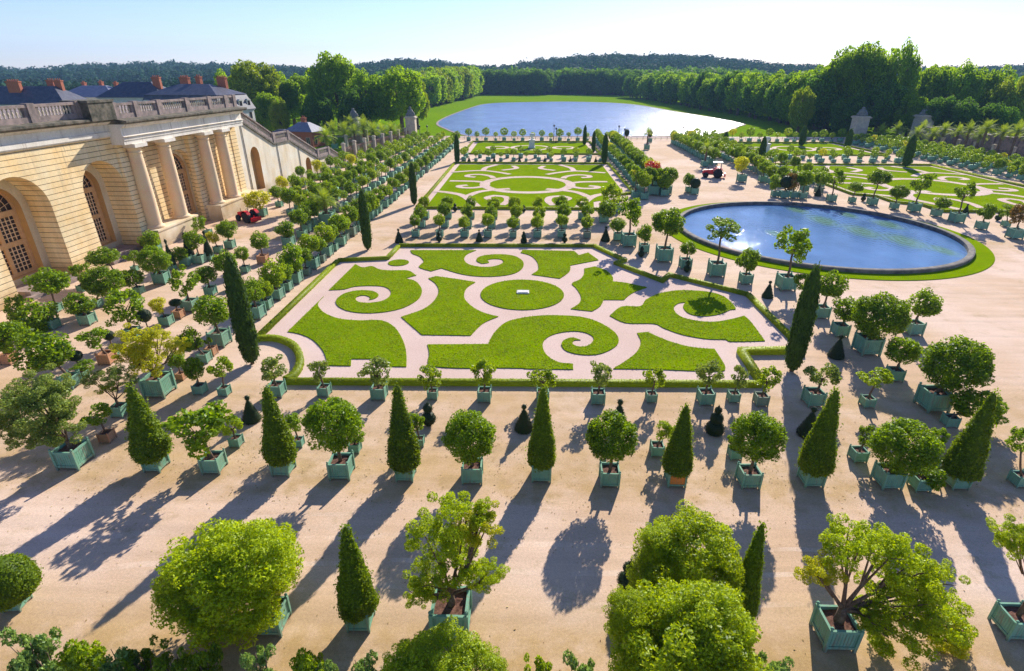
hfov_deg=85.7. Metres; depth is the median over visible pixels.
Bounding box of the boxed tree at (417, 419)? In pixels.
[410,413,424,446]
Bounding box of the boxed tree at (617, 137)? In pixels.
[614,135,623,147]
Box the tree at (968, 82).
[937,58,986,109]
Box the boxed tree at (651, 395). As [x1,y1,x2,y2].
[642,365,665,403]
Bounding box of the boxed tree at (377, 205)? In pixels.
[372,198,379,215]
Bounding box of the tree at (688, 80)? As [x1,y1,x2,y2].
[677,72,696,106]
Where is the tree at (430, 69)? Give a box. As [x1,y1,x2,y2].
[423,66,440,76]
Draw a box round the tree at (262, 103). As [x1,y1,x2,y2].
[252,91,278,131]
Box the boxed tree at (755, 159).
[752,155,762,173]
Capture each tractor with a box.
[235,206,261,222]
[702,161,725,178]
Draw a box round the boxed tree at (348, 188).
[343,179,355,202]
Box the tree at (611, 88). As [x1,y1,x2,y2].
[606,71,625,94]
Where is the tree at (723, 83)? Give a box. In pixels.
[714,70,745,113]
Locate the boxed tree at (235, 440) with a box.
[218,415,244,447]
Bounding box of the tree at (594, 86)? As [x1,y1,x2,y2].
[589,71,601,94]
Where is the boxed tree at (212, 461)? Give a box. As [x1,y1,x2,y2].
[160,399,235,474]
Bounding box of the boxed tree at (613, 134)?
[611,131,618,143]
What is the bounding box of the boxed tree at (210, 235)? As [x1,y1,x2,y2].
[205,231,223,252]
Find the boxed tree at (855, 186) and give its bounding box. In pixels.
[847,181,865,202]
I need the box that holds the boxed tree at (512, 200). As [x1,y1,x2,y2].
[508,196,521,217]
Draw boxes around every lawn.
[288,296,406,366]
[329,264,421,312]
[388,259,408,265]
[401,276,497,335]
[411,250,523,276]
[427,315,618,369]
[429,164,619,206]
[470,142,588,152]
[481,279,563,309]
[521,250,597,278]
[571,266,646,311]
[610,290,764,341]
[613,332,725,371]
[671,201,994,280]
[728,143,872,153]
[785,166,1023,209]
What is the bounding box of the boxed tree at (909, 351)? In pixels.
[884,336,922,382]
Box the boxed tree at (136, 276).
[120,269,145,294]
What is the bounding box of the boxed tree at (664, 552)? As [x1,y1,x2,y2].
[626,499,754,618]
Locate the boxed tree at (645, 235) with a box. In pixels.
[636,223,652,253]
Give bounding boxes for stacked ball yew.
[421,401,435,426]
[436,231,442,241]
[520,232,527,242]
[562,232,567,242]
[616,560,633,590]
[638,246,643,256]
[683,260,690,272]
[704,405,724,436]
[994,211,1001,220]
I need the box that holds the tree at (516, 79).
[508,70,522,94]
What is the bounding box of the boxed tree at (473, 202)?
[466,195,476,218]
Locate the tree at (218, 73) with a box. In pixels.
[213,67,233,85]
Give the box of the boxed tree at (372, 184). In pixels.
[367,167,376,188]
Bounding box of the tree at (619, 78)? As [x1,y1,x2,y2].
[612,69,631,95]
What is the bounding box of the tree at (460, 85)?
[445,67,463,98]
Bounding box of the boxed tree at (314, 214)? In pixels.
[312,206,319,223]
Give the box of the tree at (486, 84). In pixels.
[481,70,491,94]
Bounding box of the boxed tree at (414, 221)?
[409,213,420,237]
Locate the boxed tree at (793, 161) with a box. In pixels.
[789,156,801,171]
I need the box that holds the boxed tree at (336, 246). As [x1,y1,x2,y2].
[328,224,339,250]
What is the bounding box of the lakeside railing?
[446,136,843,139]
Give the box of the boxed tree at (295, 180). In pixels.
[289,173,302,191]
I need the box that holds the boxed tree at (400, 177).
[393,172,405,193]
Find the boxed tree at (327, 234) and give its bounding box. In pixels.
[313,221,335,256]
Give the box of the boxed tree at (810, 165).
[802,162,813,170]
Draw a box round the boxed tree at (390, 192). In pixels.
[386,184,392,203]
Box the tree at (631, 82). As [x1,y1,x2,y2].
[628,73,639,97]
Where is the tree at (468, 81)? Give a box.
[460,68,473,99]
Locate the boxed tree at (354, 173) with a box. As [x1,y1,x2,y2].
[349,169,358,187]
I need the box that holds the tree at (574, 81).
[568,69,584,93]
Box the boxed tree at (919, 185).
[906,173,936,212]
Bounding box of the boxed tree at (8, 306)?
[3,294,26,320]
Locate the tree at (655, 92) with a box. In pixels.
[650,71,664,101]
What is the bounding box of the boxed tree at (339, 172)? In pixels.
[334,168,343,187]
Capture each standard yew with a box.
[624,129,629,139]
[648,129,652,141]
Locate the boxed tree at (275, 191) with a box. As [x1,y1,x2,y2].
[267,185,283,206]
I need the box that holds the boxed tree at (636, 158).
[634,150,646,167]
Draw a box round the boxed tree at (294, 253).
[275,242,303,284]
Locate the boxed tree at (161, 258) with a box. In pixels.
[133,245,172,284]
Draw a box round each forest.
[0,51,1023,81]
[0,77,374,102]
[375,65,773,88]
[665,72,1023,90]
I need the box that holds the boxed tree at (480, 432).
[441,409,496,485]
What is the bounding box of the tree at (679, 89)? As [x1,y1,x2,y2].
[677,74,687,105]
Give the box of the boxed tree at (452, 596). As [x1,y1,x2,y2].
[402,490,510,637]
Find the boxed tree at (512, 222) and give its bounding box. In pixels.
[506,215,519,237]
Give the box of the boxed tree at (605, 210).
[596,199,618,223]
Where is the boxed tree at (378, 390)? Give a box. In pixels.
[357,355,391,400]
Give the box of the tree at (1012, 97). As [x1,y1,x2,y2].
[989,75,1023,129]
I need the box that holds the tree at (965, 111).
[941,97,998,130]
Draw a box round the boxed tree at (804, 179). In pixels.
[796,170,814,198]
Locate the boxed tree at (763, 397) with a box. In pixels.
[752,365,782,406]
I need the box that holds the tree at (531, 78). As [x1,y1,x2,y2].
[524,69,545,94]
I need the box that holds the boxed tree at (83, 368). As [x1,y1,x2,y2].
[68,359,94,374]
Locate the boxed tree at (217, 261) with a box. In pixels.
[209,249,237,271]
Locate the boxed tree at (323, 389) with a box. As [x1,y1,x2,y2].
[306,360,331,397]
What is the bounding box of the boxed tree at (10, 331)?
[0,320,31,365]
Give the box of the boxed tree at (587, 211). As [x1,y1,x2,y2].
[581,204,594,227]
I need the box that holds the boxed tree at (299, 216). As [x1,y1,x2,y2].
[288,207,308,238]
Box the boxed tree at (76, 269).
[67,262,90,291]
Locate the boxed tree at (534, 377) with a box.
[526,366,557,401]
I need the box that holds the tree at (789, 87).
[775,70,812,121]
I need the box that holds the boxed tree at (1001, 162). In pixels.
[991,158,1007,175]
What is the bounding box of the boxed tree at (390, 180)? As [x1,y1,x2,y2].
[386,177,398,199]
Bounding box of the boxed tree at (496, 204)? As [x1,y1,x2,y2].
[487,197,499,218]
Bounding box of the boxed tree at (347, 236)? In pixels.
[339,214,349,240]
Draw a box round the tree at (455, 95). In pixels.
[444,70,459,102]
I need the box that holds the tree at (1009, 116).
[976,101,1021,134]
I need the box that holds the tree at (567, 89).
[562,70,576,93]
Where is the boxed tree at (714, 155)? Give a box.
[710,148,720,165]
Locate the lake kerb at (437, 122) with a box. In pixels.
[436,102,745,135]
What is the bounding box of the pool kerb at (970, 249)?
[679,201,975,273]
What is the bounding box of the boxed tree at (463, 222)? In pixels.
[457,214,469,237]
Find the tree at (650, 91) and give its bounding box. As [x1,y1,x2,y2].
[646,73,658,100]
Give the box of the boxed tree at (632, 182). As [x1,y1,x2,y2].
[631,170,638,186]
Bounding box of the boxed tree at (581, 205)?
[575,196,589,219]
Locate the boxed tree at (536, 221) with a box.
[531,213,543,237]
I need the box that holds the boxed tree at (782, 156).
[777,152,787,167]
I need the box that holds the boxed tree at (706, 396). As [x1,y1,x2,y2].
[695,359,724,406]
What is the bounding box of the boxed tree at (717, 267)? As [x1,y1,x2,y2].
[705,216,740,277]
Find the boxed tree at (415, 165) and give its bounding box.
[408,162,418,181]
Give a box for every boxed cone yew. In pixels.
[123,382,174,472]
[163,238,177,269]
[182,232,194,255]
[202,230,213,259]
[258,383,298,477]
[333,522,380,632]
[385,380,422,482]
[525,384,556,483]
[660,398,695,488]
[735,520,770,625]
[796,385,842,488]
[939,388,1000,490]
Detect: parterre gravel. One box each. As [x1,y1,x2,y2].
[267,247,786,379]
[428,164,629,206]
[465,142,597,152]
[781,165,1023,200]
[824,143,870,152]
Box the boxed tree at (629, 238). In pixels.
[618,194,641,247]
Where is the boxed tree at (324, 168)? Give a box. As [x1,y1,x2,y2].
[320,165,331,180]
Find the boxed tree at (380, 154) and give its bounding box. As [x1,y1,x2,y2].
[376,149,384,165]
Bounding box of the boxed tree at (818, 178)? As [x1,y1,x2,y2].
[813,171,827,193]
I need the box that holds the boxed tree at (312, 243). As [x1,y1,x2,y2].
[297,233,320,269]
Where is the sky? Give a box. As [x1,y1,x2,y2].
[0,0,1023,68]
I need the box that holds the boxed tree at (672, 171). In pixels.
[659,167,678,194]
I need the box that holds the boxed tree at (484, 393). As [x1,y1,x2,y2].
[470,358,496,403]
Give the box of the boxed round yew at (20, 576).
[0,551,43,612]
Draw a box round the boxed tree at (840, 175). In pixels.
[821,168,846,201]
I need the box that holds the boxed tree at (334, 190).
[329,185,342,210]
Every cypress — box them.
[220,248,260,364]
[357,188,372,249]
[409,161,416,204]
[454,134,459,161]
[582,125,586,144]
[591,131,595,152]
[601,133,608,162]
[758,135,766,156]
[784,260,822,371]
[798,125,807,145]
[843,128,853,146]
[901,133,917,166]
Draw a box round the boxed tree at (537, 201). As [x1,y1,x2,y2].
[532,195,543,213]
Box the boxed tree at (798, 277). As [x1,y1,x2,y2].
[793,273,809,289]
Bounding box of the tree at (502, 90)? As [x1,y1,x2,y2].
[493,70,511,94]
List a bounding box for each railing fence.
[341,128,408,161]
[344,127,384,150]
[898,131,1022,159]
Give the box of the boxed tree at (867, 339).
[849,291,912,356]
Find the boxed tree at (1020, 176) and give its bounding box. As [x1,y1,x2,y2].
[1015,163,1023,180]
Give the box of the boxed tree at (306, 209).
[298,202,312,232]
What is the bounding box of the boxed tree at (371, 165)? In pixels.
[366,160,375,179]
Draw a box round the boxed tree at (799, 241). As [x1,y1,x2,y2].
[774,224,812,291]
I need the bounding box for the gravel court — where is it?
[0,138,1023,670]
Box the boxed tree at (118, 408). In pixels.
[79,363,139,417]
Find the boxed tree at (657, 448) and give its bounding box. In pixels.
[649,420,674,457]
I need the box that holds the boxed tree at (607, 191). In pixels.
[601,182,622,211]
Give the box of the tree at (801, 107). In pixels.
[788,86,816,132]
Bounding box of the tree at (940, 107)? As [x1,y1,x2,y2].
[921,95,957,126]
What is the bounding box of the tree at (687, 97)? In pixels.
[685,74,701,107]
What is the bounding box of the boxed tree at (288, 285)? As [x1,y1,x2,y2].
[276,258,293,291]
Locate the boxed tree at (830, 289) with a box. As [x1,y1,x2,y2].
[815,269,849,319]
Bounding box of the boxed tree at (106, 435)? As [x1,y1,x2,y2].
[79,402,116,443]
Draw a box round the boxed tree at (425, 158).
[420,155,428,171]
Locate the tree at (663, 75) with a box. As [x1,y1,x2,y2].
[653,71,675,101]
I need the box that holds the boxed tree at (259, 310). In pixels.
[244,276,266,320]
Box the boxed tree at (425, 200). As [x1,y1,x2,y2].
[418,195,430,219]
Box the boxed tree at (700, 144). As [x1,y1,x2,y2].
[696,142,704,157]
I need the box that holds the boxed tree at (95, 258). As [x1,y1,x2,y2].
[83,246,120,269]
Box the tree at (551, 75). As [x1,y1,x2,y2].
[545,69,556,93]
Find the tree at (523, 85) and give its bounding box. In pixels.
[519,70,538,94]
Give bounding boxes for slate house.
[0,78,86,105]
[69,80,118,98]
[95,75,165,104]
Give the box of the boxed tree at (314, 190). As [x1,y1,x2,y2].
[312,184,323,196]
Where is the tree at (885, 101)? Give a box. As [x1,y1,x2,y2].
[862,78,908,131]
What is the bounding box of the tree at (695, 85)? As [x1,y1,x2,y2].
[687,71,712,108]
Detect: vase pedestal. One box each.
[528,133,534,147]
[766,137,770,152]
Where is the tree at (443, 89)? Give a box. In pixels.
[428,72,447,105]
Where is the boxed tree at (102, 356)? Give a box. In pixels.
[74,326,118,365]
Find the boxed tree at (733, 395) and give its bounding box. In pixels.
[726,365,749,403]
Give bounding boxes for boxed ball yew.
[69,350,83,371]
[102,330,119,353]
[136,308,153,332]
[168,298,185,318]
[690,178,700,194]
[778,175,793,198]
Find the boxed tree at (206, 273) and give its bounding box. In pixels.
[191,266,217,294]
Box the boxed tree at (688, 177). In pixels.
[683,173,694,192]
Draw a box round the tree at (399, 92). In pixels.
[372,65,426,133]
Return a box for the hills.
[483,88,624,94]
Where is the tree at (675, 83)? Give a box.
[670,72,686,104]
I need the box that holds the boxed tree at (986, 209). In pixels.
[973,202,997,229]
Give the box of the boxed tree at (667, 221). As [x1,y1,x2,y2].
[651,207,685,262]
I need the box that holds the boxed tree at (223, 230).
[213,219,237,248]
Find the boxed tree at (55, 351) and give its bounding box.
[7,328,81,389]
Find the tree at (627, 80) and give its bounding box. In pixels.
[623,74,641,97]
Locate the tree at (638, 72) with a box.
[630,70,644,75]
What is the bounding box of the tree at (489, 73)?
[482,69,497,93]
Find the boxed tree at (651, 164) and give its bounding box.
[645,161,660,184]
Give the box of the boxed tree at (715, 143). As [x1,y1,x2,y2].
[712,140,721,148]
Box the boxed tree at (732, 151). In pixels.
[729,149,734,162]
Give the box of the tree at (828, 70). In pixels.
[812,62,851,129]
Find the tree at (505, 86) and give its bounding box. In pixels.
[500,69,517,94]
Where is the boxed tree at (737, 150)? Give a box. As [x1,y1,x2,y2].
[734,146,744,163]
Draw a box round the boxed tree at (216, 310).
[191,295,232,347]
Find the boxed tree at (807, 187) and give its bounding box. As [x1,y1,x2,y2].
[799,175,814,191]
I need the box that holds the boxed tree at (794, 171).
[785,169,796,189]
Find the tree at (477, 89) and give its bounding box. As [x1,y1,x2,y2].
[469,69,478,97]
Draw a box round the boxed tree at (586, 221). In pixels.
[581,214,594,238]
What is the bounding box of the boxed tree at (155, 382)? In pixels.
[108,322,191,398]
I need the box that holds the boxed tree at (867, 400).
[856,367,893,408]
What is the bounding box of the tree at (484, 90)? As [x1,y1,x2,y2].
[479,70,489,94]
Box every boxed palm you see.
[310,185,339,224]
[314,125,337,150]
[324,119,341,148]
[335,120,351,144]
[342,112,354,142]
[346,120,364,150]
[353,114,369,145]
[363,120,381,147]
[374,122,388,143]
[382,120,400,136]
[394,123,403,139]
[643,126,652,149]
[700,142,712,166]
[872,121,890,134]
[889,121,906,140]
[909,125,924,142]
[915,119,930,140]
[923,125,943,147]
[937,120,952,144]
[947,123,968,151]
[962,119,977,144]
[968,123,990,148]
[976,119,997,150]
[991,122,1014,155]
[1004,120,1023,160]
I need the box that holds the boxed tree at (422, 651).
[379,615,508,670]
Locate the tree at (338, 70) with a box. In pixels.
[303,50,360,130]
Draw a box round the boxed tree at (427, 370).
[417,364,441,400]
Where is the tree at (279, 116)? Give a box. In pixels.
[268,97,290,129]
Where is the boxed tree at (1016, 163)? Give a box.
[1007,159,1021,175]
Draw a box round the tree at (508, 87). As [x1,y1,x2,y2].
[503,70,517,93]
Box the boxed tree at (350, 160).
[345,154,355,169]
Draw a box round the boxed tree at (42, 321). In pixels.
[6,298,61,332]
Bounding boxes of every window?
[0,192,37,278]
[83,173,110,244]
[173,154,194,213]
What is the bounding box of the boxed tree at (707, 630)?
[601,577,773,670]
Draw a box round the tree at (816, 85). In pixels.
[789,71,847,129]
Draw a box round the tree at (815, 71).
[798,64,832,128]
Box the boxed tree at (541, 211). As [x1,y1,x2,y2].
[532,206,545,228]
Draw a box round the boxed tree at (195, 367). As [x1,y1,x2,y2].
[181,357,208,395]
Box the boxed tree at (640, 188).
[636,176,643,191]
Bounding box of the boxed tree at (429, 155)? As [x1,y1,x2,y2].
[424,150,433,168]
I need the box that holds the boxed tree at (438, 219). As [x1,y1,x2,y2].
[433,213,444,236]
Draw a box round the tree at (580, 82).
[578,71,593,93]
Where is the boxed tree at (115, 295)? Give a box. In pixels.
[100,288,145,338]
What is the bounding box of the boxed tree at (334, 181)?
[328,178,340,200]
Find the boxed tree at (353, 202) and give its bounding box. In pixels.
[350,198,368,223]
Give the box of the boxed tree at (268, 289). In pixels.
[257,277,273,309]
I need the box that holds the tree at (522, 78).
[512,71,530,94]
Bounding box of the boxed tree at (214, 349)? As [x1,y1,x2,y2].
[203,337,218,356]
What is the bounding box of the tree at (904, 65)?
[878,36,922,130]
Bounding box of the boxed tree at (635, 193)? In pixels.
[628,164,643,198]
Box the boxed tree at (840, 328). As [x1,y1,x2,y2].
[829,295,862,337]
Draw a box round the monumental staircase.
[235,112,341,196]
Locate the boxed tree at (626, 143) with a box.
[622,140,632,156]
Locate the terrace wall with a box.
[918,125,1023,156]
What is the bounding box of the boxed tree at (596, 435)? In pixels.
[585,408,638,488]
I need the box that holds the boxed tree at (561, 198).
[554,195,568,217]
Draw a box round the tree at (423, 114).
[405,78,429,129]
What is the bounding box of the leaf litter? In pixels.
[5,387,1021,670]
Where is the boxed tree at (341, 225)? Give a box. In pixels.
[328,213,350,245]
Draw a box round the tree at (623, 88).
[622,73,631,96]
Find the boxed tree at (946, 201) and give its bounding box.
[930,196,952,216]
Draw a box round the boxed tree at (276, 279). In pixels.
[257,258,286,300]
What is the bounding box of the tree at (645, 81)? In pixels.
[642,73,652,98]
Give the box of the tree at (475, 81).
[461,66,476,97]
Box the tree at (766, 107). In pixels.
[763,71,799,122]
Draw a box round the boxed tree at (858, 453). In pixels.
[847,424,874,463]
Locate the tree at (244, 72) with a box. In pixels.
[227,59,282,130]
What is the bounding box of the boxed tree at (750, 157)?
[748,152,757,170]
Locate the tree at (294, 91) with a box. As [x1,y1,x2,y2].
[277,70,308,124]
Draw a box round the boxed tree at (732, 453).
[726,435,741,460]
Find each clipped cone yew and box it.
[241,395,260,424]
[395,228,402,243]
[475,229,482,241]
[514,404,532,434]
[600,225,609,241]
[615,398,625,427]
[762,281,773,298]
[796,404,818,439]
[814,186,820,196]
[827,334,844,359]
[962,203,969,214]
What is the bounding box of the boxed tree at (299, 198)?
[292,193,306,206]
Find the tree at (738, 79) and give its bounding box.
[724,72,751,114]
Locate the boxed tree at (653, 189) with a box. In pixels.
[643,166,659,195]
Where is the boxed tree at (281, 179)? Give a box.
[275,175,288,193]
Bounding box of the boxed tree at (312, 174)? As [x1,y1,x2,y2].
[307,171,316,180]
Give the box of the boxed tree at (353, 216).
[339,202,357,236]
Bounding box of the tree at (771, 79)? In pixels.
[762,72,785,121]
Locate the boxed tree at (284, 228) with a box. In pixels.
[273,220,295,245]
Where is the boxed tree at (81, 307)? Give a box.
[62,292,97,325]
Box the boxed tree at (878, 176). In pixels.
[866,169,894,205]
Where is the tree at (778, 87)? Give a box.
[764,71,807,124]
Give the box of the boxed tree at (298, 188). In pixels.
[292,185,302,209]
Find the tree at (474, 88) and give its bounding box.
[461,67,475,98]
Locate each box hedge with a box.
[257,259,339,334]
[257,334,304,378]
[285,377,761,387]
[338,245,400,261]
[399,243,593,247]
[415,162,455,208]
[417,205,597,209]
[456,161,607,163]
[467,140,599,154]
[593,244,748,295]
[600,162,633,201]
[727,141,889,155]
[736,346,785,379]
[746,292,789,337]
[775,164,941,209]
[776,163,930,165]
[931,164,1023,186]
[942,209,1022,212]
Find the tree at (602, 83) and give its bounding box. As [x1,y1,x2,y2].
[596,70,609,94]
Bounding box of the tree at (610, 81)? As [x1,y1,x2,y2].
[599,69,618,94]
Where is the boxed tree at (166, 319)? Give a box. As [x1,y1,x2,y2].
[147,297,174,326]
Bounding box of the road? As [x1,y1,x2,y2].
[330,136,893,138]
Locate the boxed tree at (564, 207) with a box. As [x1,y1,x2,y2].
[555,202,571,228]
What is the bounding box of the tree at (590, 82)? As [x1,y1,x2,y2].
[582,70,596,94]
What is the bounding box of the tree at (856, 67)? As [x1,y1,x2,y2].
[828,40,890,114]
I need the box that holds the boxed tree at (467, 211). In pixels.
[460,203,473,228]
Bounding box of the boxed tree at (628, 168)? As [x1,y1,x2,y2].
[626,160,635,180]
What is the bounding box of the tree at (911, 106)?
[892,91,928,136]
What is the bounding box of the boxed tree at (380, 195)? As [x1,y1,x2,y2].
[369,187,384,212]
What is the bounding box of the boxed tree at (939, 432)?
[930,427,950,466]
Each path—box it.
[432,190,479,205]
[450,180,489,187]
[453,170,509,173]
[464,174,495,177]
[465,188,509,195]
[480,176,574,192]
[484,195,510,204]
[485,146,509,148]
[510,145,548,149]
[544,195,571,204]
[545,188,591,196]
[547,171,605,174]
[552,146,572,148]
[560,165,575,170]
[561,174,592,177]
[566,181,606,188]
[575,193,603,206]
[772,146,815,150]
[838,182,892,190]
[846,167,862,171]
[866,193,959,209]
[880,178,992,195]
[890,166,926,171]
[907,190,930,198]
[911,172,966,176]
[934,197,982,207]
[938,176,969,179]
[969,191,1023,196]
[976,183,1018,190]
[997,198,1023,205]
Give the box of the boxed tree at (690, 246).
[678,241,696,269]
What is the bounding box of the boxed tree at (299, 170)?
[295,166,306,187]
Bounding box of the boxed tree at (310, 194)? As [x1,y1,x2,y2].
[304,191,315,200]
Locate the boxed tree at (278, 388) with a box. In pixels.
[260,354,287,398]
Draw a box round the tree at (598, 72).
[591,70,607,94]
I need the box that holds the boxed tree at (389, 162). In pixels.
[384,157,394,176]
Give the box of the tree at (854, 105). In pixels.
[829,93,866,133]
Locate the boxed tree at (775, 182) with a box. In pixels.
[769,173,780,196]
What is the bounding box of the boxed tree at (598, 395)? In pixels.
[590,360,611,405]
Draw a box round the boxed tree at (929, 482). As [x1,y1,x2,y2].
[906,466,947,492]
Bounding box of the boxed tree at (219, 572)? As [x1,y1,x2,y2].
[149,517,304,658]
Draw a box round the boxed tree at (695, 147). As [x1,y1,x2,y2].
[693,140,702,156]
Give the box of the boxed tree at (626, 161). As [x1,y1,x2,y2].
[622,158,631,175]
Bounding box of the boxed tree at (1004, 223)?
[997,203,1012,226]
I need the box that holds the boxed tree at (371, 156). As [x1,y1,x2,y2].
[366,153,375,169]
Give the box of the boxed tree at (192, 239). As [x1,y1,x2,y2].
[181,230,206,264]
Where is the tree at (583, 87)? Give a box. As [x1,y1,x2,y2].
[575,69,591,93]
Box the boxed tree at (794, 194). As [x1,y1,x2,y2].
[784,172,800,198]
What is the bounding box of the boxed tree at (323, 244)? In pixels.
[315,236,327,262]
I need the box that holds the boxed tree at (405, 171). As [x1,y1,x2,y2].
[402,166,409,186]
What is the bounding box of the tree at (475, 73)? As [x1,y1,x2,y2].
[467,65,479,96]
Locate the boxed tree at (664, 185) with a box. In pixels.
[657,171,674,196]
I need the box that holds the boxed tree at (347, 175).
[342,169,352,187]
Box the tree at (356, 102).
[336,84,371,129]
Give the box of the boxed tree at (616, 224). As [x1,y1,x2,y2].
[609,217,626,240]
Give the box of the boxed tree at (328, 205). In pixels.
[313,198,329,212]
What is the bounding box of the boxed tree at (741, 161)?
[734,156,749,182]
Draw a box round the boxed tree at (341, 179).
[336,175,347,194]
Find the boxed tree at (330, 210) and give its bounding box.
[327,194,334,211]
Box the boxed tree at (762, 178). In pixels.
[757,161,770,182]
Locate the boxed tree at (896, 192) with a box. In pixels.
[888,185,910,209]
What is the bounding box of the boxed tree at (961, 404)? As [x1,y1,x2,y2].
[939,388,1009,428]
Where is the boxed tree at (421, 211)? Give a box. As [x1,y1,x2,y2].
[413,204,427,227]
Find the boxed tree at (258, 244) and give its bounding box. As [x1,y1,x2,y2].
[249,230,269,264]
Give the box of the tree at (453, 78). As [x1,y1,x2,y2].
[440,68,457,103]
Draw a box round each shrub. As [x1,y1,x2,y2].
[0,626,62,670]
[16,637,66,670]
[53,638,116,670]
[92,646,140,670]
[119,634,169,670]
[152,638,190,670]
[176,642,223,670]
[239,643,275,670]
[289,647,324,670]
[313,658,338,670]
[351,649,377,670]
[523,652,552,670]
[562,649,594,670]
[758,649,794,670]
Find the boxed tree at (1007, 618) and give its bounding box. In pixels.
[985,513,1023,641]
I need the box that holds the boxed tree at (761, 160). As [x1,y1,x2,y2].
[756,156,767,174]
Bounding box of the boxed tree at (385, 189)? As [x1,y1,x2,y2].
[378,184,389,207]
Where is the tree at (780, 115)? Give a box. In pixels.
[773,72,812,125]
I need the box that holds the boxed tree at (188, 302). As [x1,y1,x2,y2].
[167,264,200,310]
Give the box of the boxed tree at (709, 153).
[707,146,716,163]
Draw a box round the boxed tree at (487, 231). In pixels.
[481,213,494,237]
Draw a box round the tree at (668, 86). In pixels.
[662,74,678,103]
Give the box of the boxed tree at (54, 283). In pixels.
[21,267,70,312]
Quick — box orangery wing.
[0,94,259,310]
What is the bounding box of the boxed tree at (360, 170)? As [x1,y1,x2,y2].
[354,163,363,184]
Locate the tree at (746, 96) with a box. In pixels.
[738,73,770,118]
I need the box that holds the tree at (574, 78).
[566,69,581,93]
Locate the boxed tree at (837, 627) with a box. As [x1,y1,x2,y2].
[792,512,978,670]
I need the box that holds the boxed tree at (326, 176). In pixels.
[321,172,333,188]
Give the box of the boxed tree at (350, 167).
[345,163,355,181]
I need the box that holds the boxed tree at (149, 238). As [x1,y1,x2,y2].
[136,229,162,249]
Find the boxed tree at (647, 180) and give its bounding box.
[637,171,652,199]
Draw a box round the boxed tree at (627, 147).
[624,144,634,157]
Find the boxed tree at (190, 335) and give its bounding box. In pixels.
[177,325,212,363]
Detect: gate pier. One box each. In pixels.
[349,108,362,142]
[404,107,416,137]
[849,107,871,139]
[908,107,933,136]
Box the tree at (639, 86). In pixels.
[637,73,648,99]
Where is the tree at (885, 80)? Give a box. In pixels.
[849,71,890,106]
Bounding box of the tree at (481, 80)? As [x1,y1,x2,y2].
[472,67,484,95]
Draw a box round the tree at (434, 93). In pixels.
[422,71,441,106]
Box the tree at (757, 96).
[749,69,792,120]
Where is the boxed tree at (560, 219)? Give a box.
[555,214,568,237]
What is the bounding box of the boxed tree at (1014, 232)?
[1004,203,1023,239]
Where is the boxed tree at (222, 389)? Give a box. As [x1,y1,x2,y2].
[206,356,233,396]
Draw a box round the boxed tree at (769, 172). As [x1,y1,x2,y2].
[765,164,777,184]
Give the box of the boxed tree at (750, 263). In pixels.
[735,247,761,284]
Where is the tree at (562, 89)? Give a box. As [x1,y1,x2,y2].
[556,70,569,93]
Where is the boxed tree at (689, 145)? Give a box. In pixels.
[687,136,695,152]
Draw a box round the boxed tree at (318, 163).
[311,159,321,176]
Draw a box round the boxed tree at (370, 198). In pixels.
[364,191,376,219]
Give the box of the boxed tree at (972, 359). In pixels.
[912,334,995,413]
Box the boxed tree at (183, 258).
[170,246,192,266]
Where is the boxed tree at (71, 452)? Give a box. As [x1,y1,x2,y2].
[0,362,95,470]
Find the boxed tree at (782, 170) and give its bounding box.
[776,165,790,180]
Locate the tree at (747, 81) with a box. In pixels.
[734,72,766,116]
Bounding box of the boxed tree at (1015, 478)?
[1004,426,1023,487]
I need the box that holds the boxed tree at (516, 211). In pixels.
[509,202,523,228]
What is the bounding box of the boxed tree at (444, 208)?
[437,201,451,227]
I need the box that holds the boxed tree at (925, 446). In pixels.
[866,417,945,490]
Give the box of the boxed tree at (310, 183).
[306,178,316,196]
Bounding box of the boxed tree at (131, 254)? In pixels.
[121,250,139,270]
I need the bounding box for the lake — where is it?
[438,102,742,135]
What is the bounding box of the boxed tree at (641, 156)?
[637,152,646,169]
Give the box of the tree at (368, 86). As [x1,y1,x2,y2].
[345,67,382,129]
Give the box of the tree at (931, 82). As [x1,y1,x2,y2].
[915,64,954,101]
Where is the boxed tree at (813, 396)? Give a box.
[800,362,842,407]
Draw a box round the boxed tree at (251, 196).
[241,190,271,216]
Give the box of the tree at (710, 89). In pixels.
[705,75,727,111]
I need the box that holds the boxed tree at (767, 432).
[730,410,788,489]
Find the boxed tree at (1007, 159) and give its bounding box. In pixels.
[995,157,1008,172]
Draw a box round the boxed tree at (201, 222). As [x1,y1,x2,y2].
[191,216,212,234]
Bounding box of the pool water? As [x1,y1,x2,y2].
[682,205,966,268]
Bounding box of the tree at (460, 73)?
[454,67,464,100]
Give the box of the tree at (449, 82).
[430,69,452,104]
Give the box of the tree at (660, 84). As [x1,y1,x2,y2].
[655,73,674,102]
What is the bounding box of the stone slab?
[517,290,528,293]
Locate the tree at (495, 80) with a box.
[488,71,504,94]
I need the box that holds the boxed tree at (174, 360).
[167,352,186,380]
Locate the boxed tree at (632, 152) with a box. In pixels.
[630,147,638,159]
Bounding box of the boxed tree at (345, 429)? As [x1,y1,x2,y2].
[301,395,364,480]
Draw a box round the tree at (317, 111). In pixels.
[299,93,333,129]
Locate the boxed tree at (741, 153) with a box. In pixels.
[738,149,746,157]
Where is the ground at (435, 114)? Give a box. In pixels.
[263,94,1023,160]
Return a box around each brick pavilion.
[273,129,285,135]
[286,116,324,146]
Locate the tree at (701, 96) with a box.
[695,73,720,110]
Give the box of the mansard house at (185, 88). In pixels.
[143,74,256,125]
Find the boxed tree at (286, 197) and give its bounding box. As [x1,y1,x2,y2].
[280,187,296,214]
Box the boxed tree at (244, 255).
[233,246,250,272]
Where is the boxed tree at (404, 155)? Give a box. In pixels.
[399,151,407,167]
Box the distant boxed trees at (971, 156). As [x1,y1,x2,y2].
[287,127,1023,206]

